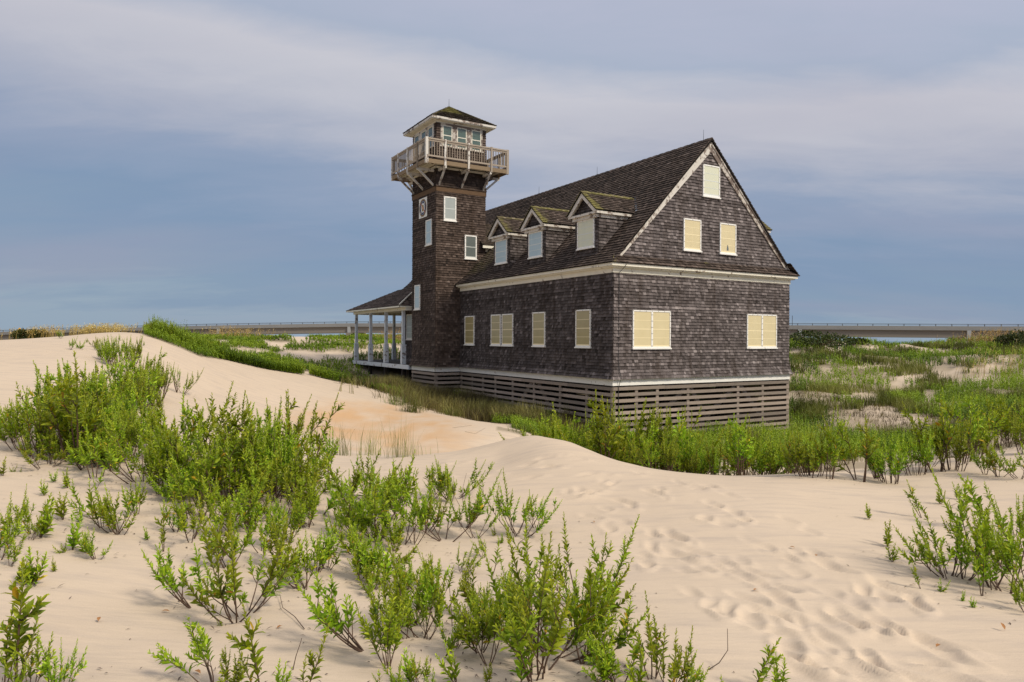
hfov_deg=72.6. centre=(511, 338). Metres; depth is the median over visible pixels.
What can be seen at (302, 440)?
leafy shrub
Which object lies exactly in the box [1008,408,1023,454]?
leafy shrub
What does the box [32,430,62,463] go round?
leafy shrub
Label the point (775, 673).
leafy sprout
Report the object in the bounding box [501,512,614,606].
leafy shrub
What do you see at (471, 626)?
leafy shrub
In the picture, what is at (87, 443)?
leafy shrub
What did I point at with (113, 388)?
leafy shrub
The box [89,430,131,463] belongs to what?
leafy shrub
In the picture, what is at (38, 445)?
leafy shrub
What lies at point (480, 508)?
leafy shrub
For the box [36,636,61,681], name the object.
leafy sprout
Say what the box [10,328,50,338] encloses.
bush
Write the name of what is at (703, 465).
leafy shrub
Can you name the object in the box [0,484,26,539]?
leafy shrub
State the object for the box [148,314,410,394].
ground cover
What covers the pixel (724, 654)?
dry twig
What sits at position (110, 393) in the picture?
leafy shrub
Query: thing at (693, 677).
leafy shrub
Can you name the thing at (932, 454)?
leafy shrub
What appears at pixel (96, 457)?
leafy shrub
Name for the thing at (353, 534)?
leafy shrub
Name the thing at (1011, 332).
bush
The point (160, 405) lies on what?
leafy shrub
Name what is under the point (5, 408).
leafy shrub
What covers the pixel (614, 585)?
leafy sprout
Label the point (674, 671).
leafy shrub
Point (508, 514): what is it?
leafy shrub
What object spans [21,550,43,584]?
leafy sprout
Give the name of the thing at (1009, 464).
leafy shrub
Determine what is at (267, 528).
leafy shrub
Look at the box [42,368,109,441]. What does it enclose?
leafy shrub
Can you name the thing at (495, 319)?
window
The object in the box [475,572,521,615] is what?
leafy shrub
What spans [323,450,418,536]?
leafy shrub
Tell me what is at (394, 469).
leafy sprout
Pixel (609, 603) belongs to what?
leafy shrub
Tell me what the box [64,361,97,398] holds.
leafy shrub
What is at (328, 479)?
leafy shrub
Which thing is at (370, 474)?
leafy shrub
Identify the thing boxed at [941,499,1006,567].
leafy shrub
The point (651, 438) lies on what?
leafy shrub
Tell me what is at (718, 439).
leafy shrub
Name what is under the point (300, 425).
leafy shrub
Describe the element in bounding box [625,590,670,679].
leafy shrub
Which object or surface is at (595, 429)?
leafy shrub
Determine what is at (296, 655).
dry twig
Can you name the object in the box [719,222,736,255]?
window
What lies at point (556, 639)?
leafy shrub
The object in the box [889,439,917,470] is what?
leafy shrub
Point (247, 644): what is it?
leafy sprout
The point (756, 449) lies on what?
leafy shrub
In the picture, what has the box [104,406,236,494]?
leafy shrub
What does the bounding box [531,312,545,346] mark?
window
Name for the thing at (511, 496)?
leafy shrub
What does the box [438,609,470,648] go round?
leafy shrub
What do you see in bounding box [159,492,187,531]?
leafy shrub
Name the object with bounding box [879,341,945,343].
sea
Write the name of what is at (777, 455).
leafy shrub
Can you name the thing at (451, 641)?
leafy sprout
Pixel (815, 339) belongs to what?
bush
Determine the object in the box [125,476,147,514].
leafy shrub
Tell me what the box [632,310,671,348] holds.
window
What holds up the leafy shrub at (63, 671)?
on the ground at (708, 554)
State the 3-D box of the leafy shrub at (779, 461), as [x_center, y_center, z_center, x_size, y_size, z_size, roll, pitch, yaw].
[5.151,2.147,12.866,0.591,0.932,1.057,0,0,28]
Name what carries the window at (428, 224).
in the lookout tower
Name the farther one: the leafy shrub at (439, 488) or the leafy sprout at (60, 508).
the leafy shrub at (439, 488)
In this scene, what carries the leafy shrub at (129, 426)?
on the ground at (708, 554)
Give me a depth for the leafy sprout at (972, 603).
5.19 m
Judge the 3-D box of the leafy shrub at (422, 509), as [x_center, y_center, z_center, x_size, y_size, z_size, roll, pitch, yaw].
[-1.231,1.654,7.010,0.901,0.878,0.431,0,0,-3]
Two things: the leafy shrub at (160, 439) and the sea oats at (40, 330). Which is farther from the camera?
the sea oats at (40, 330)
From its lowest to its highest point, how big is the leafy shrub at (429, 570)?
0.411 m
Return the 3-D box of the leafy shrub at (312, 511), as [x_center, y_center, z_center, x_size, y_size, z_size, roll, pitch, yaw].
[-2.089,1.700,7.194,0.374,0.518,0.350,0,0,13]
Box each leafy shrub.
[0,385,55,450]
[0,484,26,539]
[0,504,24,559]
[0,624,56,681]
[2,519,28,546]
[3,402,23,442]
[3,529,26,566]
[12,501,52,533]
[15,381,98,458]
[15,383,90,439]
[16,438,41,456]
[21,366,55,418]
[21,435,79,469]
[23,427,48,458]
[25,508,43,538]
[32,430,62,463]
[33,360,132,413]
[36,390,86,443]
[40,351,114,461]
[40,369,133,406]
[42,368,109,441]
[45,637,87,681]
[46,356,116,395]
[53,435,81,454]
[54,358,75,394]
[55,384,112,457]
[57,424,131,449]
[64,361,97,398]
[64,434,105,469]
[64,468,142,534]
[68,336,77,349]
[71,368,158,441]
[71,428,103,465]
[72,373,132,402]
[74,424,112,478]
[79,526,112,559]
[80,389,127,438]
[80,438,98,463]
[81,393,100,430]
[82,417,148,455]
[83,414,192,483]
[86,406,139,429]
[86,435,109,468]
[88,490,108,527]
[89,401,128,455]
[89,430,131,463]
[92,437,126,464]
[95,409,141,454]
[95,490,137,534]
[96,337,116,360]
[97,403,143,462]
[97,414,173,483]
[99,352,134,403]
[102,335,130,366]
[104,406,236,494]
[104,411,128,471]
[106,380,129,402]
[110,349,150,398]
[111,355,136,393]
[118,365,148,407]
[120,387,212,461]
[120,411,149,432]
[124,335,142,363]
[124,370,147,402]
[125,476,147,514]
[126,346,167,390]
[132,385,232,444]
[134,355,169,392]
[136,364,161,403]
[136,364,166,409]
[137,417,195,467]
[137,437,202,494]
[141,542,190,608]
[142,402,254,483]
[146,466,193,498]
[148,616,214,681]
[151,391,162,410]
[153,467,194,501]
[155,320,177,335]
[155,385,208,472]
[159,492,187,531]
[160,362,174,400]
[161,381,250,486]
[162,459,201,490]
[165,451,211,518]
[169,451,212,505]
[169,471,218,542]
[170,366,180,392]
[174,370,202,393]
[178,491,300,623]
[183,487,211,521]
[187,418,268,502]
[194,536,305,616]
[196,390,267,497]
[198,508,260,568]
[199,471,226,492]
[201,475,266,529]
[202,458,272,518]
[205,392,311,445]
[206,462,248,501]
[207,419,312,498]
[207,493,237,535]
[209,466,273,506]
[210,340,227,348]
[217,645,247,681]
[224,458,270,488]
[230,490,264,531]
[243,406,278,447]
[244,502,287,552]
[246,397,289,485]
[246,464,322,517]
[248,407,293,487]
[254,542,307,589]
[255,413,301,496]
[256,405,282,439]
[257,423,300,456]
[258,510,295,562]
[260,493,272,521]
[261,452,294,502]
[265,455,308,495]
[270,498,306,542]
[271,497,285,519]
[273,438,337,495]
[274,389,344,471]
[276,441,328,505]
[276,529,324,588]
[279,507,313,524]
[287,447,345,501]
[287,479,319,528]
[294,571,363,651]
[295,476,323,513]
[297,525,339,572]
[308,426,338,487]
[310,438,339,472]
[314,527,345,569]
[317,472,329,492]
[322,504,347,539]
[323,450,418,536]
[325,475,370,517]
[331,455,380,498]
[332,497,363,517]
[333,497,355,532]
[339,465,362,492]
[341,461,433,544]
[343,470,384,531]
[346,530,382,577]
[347,531,453,637]
[348,524,370,559]
[348,533,385,581]
[349,502,379,541]
[349,519,367,551]
[354,575,408,667]
[356,504,389,541]
[358,475,395,528]
[359,439,403,499]
[362,552,390,589]
[367,576,408,625]
[370,522,391,541]
[372,656,404,681]
[376,474,394,512]
[379,510,408,551]
[379,566,436,625]
[382,463,501,541]
[382,600,415,638]
[384,467,415,518]
[390,532,418,568]
[391,568,429,613]
[392,566,429,621]
[395,560,414,589]
[396,550,420,588]
[399,480,440,544]
[400,465,416,505]
[407,652,431,681]
[413,479,451,532]
[414,593,442,639]
[416,543,443,579]
[417,553,464,607]
[417,558,449,626]
[422,472,444,494]
[424,470,450,502]
[426,463,450,498]
[435,458,494,497]
[436,460,456,481]
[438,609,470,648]
[441,476,456,500]
[442,596,498,653]
[447,480,504,537]
[452,499,478,527]
[452,595,506,665]
[456,542,484,572]
[458,560,504,615]
[464,581,490,616]
[470,585,508,637]
[471,531,488,557]
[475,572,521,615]
[476,469,537,534]
[482,529,560,681]
[482,663,492,681]
[483,579,524,628]
[493,482,562,536]
[496,554,551,610]
[499,423,542,439]
[500,592,548,662]
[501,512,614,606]
[504,585,525,630]
[506,529,635,651]
[507,531,621,678]
[520,425,589,440]
[523,514,639,639]
[527,489,545,527]
[533,415,552,437]
[536,413,580,439]
[550,402,658,457]
[550,409,595,446]
[550,415,588,446]
[553,605,630,661]
[555,397,646,461]
[561,574,592,625]
[568,569,647,665]
[572,431,624,451]
[580,629,615,681]
[582,405,614,456]
[582,615,617,641]
[584,413,631,443]
[584,608,640,681]
[586,390,626,458]
[591,414,662,464]
[596,589,616,616]
[601,433,632,461]
[601,436,619,459]
[614,405,661,460]
[617,433,636,463]
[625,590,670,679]
[626,425,658,468]
[629,439,650,467]
[632,405,694,469]
[634,401,700,470]
[639,421,695,471]
[641,436,659,468]
[644,424,725,473]
[645,619,693,681]
[649,407,686,471]
[661,427,679,470]
[662,424,696,472]
[664,428,725,473]
[680,447,698,473]
[684,640,708,681]
[686,440,704,473]
[694,439,724,474]
[697,449,711,474]
[704,436,722,474]
[717,414,756,475]
[718,453,733,475]
[724,417,767,475]
[726,426,754,475]
[727,414,754,475]
[727,422,772,474]
[731,429,771,475]
[749,417,795,474]
[755,437,784,474]
[755,438,784,474]
[773,437,792,473]
[774,429,809,472]
[779,420,832,477]
[782,435,807,473]
[784,428,799,473]
[786,430,828,472]
[800,427,818,471]
[805,423,820,472]
[810,433,835,472]
[817,413,880,481]
[818,405,851,479]
[858,424,908,483]
[862,431,885,478]
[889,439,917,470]
[892,424,935,475]
[893,483,966,577]
[901,394,959,472]
[911,436,953,466]
[912,508,992,578]
[925,414,980,471]
[930,464,1023,593]
[934,387,984,463]
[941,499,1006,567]
[955,514,991,580]
[959,413,999,456]
[963,495,1023,571]
[967,511,1016,563]
[969,397,1017,461]
[970,443,995,474]
[976,535,1019,589]
[980,440,1019,476]
[983,481,1023,551]
[985,393,1015,448]
[986,521,1023,586]
[988,396,1023,444]
[989,441,1023,478]
[994,494,1023,535]
[1007,572,1023,611]
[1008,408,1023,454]
[1012,399,1023,444]
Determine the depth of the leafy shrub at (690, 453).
13.28 m
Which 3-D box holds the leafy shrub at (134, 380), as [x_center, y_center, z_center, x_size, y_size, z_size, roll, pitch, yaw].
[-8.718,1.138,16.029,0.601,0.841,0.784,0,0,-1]
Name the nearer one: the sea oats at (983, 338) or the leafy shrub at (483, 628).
the leafy shrub at (483, 628)
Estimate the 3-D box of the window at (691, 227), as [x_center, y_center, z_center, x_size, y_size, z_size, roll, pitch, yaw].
[7.525,-4.319,29.066,1.060,1.365,0.110,0,0,-31]
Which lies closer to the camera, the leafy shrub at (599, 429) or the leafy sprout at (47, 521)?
the leafy sprout at (47, 521)
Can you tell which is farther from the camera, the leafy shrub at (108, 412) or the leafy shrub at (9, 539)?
the leafy shrub at (108, 412)
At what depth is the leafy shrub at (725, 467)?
12.99 m
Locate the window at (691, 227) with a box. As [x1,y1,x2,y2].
[682,218,701,252]
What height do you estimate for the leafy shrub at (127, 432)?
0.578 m
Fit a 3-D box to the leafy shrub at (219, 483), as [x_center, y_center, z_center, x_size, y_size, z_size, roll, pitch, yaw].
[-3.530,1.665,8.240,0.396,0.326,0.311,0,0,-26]
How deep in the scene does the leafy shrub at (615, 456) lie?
14.70 m
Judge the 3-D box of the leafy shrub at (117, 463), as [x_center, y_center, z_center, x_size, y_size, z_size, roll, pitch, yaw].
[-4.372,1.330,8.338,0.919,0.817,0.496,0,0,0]
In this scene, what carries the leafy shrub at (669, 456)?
on the ground at (708, 554)
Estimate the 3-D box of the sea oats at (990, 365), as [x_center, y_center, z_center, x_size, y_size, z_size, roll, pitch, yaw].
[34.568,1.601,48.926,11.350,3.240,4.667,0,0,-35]
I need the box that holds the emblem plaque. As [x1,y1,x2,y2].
[419,197,426,218]
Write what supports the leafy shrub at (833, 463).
on the ground at (708, 554)
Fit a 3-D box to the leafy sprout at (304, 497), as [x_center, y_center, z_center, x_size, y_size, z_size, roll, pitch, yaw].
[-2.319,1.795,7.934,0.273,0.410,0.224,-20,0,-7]
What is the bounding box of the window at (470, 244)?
[464,235,477,259]
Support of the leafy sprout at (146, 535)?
on the ground at (708, 554)
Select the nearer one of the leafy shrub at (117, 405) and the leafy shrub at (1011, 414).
the leafy shrub at (117, 405)
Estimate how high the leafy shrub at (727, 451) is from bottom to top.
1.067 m
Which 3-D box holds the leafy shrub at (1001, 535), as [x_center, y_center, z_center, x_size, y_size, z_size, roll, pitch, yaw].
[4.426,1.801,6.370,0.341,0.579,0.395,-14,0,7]
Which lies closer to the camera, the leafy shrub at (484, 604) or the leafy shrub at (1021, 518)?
the leafy shrub at (484, 604)
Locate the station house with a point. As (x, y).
(663, 280)
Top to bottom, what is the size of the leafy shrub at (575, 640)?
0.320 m
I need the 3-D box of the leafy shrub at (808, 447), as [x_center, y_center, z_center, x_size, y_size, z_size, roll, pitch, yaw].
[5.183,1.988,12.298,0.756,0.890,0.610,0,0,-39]
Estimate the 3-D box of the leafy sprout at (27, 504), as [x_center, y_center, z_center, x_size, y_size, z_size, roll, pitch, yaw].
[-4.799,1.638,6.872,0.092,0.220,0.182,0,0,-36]
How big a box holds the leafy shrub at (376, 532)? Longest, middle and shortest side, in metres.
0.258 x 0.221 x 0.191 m
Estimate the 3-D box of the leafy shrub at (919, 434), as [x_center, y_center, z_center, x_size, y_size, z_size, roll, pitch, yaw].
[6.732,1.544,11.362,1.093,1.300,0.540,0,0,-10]
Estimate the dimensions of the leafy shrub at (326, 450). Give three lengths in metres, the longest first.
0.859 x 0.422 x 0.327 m
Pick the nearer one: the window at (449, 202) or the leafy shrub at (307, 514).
the leafy shrub at (307, 514)
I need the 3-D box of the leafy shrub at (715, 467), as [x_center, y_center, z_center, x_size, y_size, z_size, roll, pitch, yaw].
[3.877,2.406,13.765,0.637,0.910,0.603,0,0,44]
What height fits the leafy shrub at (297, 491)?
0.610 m
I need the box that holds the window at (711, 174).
[702,164,720,199]
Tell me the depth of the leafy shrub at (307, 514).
7.27 m
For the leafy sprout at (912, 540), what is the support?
on the ground at (708, 554)
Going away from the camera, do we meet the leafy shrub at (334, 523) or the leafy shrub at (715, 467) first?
the leafy shrub at (334, 523)
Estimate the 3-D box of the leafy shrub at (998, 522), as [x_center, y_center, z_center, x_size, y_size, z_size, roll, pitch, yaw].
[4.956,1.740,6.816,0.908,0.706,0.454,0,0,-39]
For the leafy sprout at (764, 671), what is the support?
on the ground at (708, 554)
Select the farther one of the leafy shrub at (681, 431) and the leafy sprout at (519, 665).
the leafy shrub at (681, 431)
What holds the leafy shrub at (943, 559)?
on the ground at (708, 554)
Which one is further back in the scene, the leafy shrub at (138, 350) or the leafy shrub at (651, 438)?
the leafy shrub at (138, 350)
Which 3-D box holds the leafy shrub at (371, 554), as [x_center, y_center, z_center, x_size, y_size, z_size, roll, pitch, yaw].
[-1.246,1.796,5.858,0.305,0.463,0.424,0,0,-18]
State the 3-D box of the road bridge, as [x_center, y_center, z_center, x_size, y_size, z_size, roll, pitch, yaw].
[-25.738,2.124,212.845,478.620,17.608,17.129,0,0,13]
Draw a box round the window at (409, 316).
[406,314,411,339]
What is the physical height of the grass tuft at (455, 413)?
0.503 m
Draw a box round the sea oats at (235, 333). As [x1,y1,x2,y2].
[193,325,273,336]
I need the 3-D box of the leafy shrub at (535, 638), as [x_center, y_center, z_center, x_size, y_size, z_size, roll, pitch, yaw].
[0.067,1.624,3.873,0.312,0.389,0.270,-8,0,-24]
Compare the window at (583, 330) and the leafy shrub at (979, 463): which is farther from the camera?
the window at (583, 330)
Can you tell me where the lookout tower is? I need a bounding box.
[391,106,508,390]
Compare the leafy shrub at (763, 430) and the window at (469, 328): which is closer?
the leafy shrub at (763, 430)
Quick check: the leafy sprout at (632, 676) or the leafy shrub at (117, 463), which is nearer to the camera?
the leafy sprout at (632, 676)
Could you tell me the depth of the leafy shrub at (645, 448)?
12.38 m
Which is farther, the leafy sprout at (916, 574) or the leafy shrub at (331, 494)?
the leafy shrub at (331, 494)
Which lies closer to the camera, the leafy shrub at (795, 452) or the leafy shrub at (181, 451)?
the leafy shrub at (181, 451)
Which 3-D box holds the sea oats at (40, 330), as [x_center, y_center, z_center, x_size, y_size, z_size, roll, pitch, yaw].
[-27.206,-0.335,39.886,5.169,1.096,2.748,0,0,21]
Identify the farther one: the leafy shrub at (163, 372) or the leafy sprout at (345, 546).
the leafy shrub at (163, 372)
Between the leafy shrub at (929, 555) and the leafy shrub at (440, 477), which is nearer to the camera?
the leafy shrub at (929, 555)
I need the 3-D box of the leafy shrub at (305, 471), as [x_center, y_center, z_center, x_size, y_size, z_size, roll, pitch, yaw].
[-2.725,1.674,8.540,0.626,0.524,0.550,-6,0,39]
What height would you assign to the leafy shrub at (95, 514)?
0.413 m
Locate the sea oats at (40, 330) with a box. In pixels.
[0,324,78,339]
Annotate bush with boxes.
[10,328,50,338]
[789,329,853,349]
[846,337,870,345]
[992,332,1023,346]
[1009,329,1023,343]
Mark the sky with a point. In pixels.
(200, 162)
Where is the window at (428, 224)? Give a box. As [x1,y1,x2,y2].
[425,219,431,246]
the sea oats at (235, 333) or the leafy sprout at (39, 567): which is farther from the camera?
the sea oats at (235, 333)
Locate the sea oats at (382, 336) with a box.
[366,328,400,339]
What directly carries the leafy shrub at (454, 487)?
on the ground at (708, 554)
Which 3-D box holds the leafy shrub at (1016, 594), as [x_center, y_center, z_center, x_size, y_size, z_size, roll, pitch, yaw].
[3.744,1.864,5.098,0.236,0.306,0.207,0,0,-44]
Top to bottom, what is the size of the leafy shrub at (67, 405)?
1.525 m
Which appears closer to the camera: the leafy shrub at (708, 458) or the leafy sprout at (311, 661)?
the leafy sprout at (311, 661)
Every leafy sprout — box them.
[0,456,6,475]
[0,559,50,681]
[0,603,28,681]
[14,565,28,582]
[20,496,30,512]
[20,546,48,584]
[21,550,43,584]
[35,492,56,537]
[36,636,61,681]
[39,479,48,495]
[48,470,57,481]
[50,559,57,571]
[52,536,67,552]
[53,491,69,519]
[61,467,70,487]
[66,511,82,549]
[70,509,82,520]
[73,529,86,552]
[74,339,84,348]
[84,478,96,517]
[143,527,149,539]
[154,500,171,550]
[188,542,209,603]
[226,601,266,681]
[246,500,264,526]
[273,658,292,681]
[293,476,321,506]
[298,622,329,681]
[323,476,350,514]
[334,518,355,554]
[365,566,377,596]
[379,545,395,580]
[391,460,406,489]
[399,647,413,681]
[424,667,435,681]
[435,640,461,681]
[445,615,467,657]
[497,533,503,542]
[506,607,536,681]
[509,647,529,681]
[605,566,622,603]
[624,649,647,681]
[672,410,688,472]
[754,637,783,681]
[771,652,790,681]
[864,503,872,518]
[883,521,892,546]
[885,539,899,561]
[903,479,921,517]
[908,528,927,564]
[910,561,920,588]
[935,489,946,503]
[937,578,950,591]
[951,482,963,497]
[958,473,991,529]
[968,596,976,607]
[969,526,991,595]
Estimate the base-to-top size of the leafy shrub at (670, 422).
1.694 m
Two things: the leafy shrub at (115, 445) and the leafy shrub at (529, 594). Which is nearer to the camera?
the leafy shrub at (529, 594)
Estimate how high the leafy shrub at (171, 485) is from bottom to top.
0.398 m
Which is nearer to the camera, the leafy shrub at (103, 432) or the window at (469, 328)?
the leafy shrub at (103, 432)
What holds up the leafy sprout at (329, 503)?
on the ground at (708, 554)
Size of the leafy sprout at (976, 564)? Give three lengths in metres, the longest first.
0.553 x 0.168 x 0.144 m
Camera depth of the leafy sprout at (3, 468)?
8.48 m
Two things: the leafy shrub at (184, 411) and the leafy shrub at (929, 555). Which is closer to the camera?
the leafy shrub at (929, 555)
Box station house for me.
[346,130,799,434]
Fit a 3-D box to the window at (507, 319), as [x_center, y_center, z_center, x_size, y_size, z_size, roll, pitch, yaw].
[-0.224,-0.429,33.868,0.110,1.585,1.120,0,0,-31]
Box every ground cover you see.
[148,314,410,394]
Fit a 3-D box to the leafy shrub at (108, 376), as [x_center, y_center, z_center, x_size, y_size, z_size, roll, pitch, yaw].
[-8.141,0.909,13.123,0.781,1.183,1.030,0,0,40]
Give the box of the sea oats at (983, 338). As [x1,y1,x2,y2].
[936,327,1021,345]
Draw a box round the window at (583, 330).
[574,309,591,347]
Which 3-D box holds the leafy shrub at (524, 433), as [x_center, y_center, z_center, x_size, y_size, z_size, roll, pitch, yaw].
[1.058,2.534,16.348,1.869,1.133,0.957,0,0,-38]
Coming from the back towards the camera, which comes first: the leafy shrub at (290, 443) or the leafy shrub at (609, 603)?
the leafy shrub at (290, 443)
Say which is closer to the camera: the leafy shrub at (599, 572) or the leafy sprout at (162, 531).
the leafy shrub at (599, 572)
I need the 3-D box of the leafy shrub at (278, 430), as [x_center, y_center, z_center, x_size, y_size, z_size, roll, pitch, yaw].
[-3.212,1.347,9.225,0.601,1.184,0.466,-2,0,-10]
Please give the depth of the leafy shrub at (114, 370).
13.78 m
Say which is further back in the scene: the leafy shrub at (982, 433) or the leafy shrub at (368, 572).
the leafy shrub at (982, 433)
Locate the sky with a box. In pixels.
[0,0,1023,340]
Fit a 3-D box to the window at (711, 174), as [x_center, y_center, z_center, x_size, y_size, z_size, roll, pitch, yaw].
[8.483,-6.685,29.629,1.060,1.385,0.110,0,0,-31]
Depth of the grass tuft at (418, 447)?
14.11 m
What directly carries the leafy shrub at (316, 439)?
on the ground at (708, 554)
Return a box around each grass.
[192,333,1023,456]
[314,366,603,435]
[708,387,1021,473]
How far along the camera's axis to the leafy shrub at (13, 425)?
9.82 m
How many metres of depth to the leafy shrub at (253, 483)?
7.16 m
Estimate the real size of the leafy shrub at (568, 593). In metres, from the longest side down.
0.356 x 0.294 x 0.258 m
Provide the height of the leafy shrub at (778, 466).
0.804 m
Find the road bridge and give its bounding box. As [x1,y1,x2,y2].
[0,316,1023,341]
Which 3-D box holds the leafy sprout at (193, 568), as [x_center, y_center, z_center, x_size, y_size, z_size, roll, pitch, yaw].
[-2.230,1.678,4.964,0.145,0.461,0.185,-6,0,14]
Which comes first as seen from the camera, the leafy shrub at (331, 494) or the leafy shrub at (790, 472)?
the leafy shrub at (331, 494)
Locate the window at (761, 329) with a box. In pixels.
[746,314,777,348]
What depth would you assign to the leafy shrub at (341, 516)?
7.06 m
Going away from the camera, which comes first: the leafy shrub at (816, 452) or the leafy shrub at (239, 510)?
the leafy shrub at (239, 510)
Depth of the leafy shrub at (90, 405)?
10.08 m
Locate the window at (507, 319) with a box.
[501,314,513,346]
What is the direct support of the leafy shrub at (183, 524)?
on the ground at (708, 554)
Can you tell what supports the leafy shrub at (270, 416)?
on the ground at (708, 554)
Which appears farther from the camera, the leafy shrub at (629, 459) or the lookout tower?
the lookout tower
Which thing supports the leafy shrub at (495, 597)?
on the ground at (708, 554)
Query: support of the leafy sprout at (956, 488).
on the ground at (708, 554)
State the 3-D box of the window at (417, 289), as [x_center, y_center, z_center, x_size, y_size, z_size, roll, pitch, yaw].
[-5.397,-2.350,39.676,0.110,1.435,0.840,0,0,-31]
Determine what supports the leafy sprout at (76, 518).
on the ground at (708, 554)
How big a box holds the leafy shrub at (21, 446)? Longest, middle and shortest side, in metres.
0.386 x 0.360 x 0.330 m
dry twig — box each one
[280,596,304,628]
[292,638,301,669]
[708,629,727,669]
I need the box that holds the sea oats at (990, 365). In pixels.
[954,343,1023,382]
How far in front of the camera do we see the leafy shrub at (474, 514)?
7.69 m
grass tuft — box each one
[322,423,362,455]
[358,424,384,455]
[374,422,418,457]
[380,391,406,405]
[381,390,428,412]
[404,437,437,455]
[434,407,463,416]
[506,421,536,432]
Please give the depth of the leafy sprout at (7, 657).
3.38 m
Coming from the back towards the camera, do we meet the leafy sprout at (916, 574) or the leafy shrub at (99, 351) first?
the leafy shrub at (99, 351)
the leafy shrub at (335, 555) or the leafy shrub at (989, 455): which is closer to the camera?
the leafy shrub at (335, 555)
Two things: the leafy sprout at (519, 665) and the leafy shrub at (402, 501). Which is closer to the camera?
the leafy sprout at (519, 665)
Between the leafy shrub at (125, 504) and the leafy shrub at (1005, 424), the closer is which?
the leafy shrub at (125, 504)
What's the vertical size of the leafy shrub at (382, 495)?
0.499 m
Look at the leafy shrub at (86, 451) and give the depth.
9.10 m
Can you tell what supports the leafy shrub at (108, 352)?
on the ground at (708, 554)
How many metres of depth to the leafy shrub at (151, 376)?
16.53 m
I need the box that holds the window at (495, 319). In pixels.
[490,314,500,345]
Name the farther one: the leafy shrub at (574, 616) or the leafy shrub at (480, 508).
the leafy shrub at (480, 508)
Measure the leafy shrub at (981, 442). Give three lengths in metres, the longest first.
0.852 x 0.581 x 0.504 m
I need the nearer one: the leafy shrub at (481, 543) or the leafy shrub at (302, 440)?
the leafy shrub at (481, 543)
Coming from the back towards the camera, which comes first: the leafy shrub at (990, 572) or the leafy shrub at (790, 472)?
the leafy shrub at (790, 472)
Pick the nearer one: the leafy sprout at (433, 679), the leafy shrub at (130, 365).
the leafy sprout at (433, 679)
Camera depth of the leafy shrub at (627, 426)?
16.04 m
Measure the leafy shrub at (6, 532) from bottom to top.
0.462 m
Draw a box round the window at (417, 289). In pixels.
[413,285,420,310]
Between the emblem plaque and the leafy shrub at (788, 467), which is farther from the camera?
the emblem plaque
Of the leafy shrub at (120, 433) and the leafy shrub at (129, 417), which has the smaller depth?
the leafy shrub at (120, 433)
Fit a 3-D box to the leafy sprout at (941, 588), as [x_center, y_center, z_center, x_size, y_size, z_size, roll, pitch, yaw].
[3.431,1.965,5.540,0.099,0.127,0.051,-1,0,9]
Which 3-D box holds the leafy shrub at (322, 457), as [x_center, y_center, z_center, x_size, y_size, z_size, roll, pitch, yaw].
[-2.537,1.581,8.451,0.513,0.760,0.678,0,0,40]
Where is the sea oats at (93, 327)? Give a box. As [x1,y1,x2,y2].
[56,322,142,334]
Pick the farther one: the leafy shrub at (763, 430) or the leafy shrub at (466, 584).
the leafy shrub at (763, 430)
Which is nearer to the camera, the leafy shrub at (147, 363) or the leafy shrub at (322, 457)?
the leafy shrub at (322, 457)
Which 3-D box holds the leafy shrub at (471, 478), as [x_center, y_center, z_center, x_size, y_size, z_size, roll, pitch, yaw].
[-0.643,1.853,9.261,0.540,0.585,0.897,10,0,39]
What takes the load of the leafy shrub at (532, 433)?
on the ground at (708, 554)
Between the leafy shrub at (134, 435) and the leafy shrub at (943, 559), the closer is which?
the leafy shrub at (943, 559)
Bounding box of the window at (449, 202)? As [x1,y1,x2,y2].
[443,196,456,221]
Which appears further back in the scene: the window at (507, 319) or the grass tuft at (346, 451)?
the window at (507, 319)
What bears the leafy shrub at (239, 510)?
on the ground at (708, 554)
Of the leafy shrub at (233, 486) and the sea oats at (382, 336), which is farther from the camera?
the sea oats at (382, 336)
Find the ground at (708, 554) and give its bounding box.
[0,332,1023,681]
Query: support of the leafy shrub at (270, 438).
on the ground at (708, 554)
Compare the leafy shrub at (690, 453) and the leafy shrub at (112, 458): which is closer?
the leafy shrub at (112, 458)
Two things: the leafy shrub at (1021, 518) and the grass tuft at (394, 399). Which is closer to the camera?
the leafy shrub at (1021, 518)
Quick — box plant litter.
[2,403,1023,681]
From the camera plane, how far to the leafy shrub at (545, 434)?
15.67 m
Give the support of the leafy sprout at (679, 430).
on the ground at (708, 554)
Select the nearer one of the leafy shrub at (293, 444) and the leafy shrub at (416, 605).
the leafy shrub at (416, 605)
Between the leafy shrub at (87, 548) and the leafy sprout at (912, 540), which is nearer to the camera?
the leafy shrub at (87, 548)
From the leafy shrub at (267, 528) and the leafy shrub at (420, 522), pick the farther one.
the leafy shrub at (420, 522)
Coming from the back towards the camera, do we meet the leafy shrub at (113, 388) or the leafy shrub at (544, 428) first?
the leafy shrub at (544, 428)
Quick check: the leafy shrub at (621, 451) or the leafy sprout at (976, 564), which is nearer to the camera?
the leafy sprout at (976, 564)
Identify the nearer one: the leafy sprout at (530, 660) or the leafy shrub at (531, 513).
the leafy sprout at (530, 660)
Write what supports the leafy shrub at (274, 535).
on the ground at (708, 554)
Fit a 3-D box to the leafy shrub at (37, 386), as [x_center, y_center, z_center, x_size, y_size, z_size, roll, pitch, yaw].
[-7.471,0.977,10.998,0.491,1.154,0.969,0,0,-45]
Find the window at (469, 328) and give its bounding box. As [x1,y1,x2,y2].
[464,316,474,345]
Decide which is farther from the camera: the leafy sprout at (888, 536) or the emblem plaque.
the emblem plaque
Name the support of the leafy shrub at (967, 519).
on the ground at (708, 554)

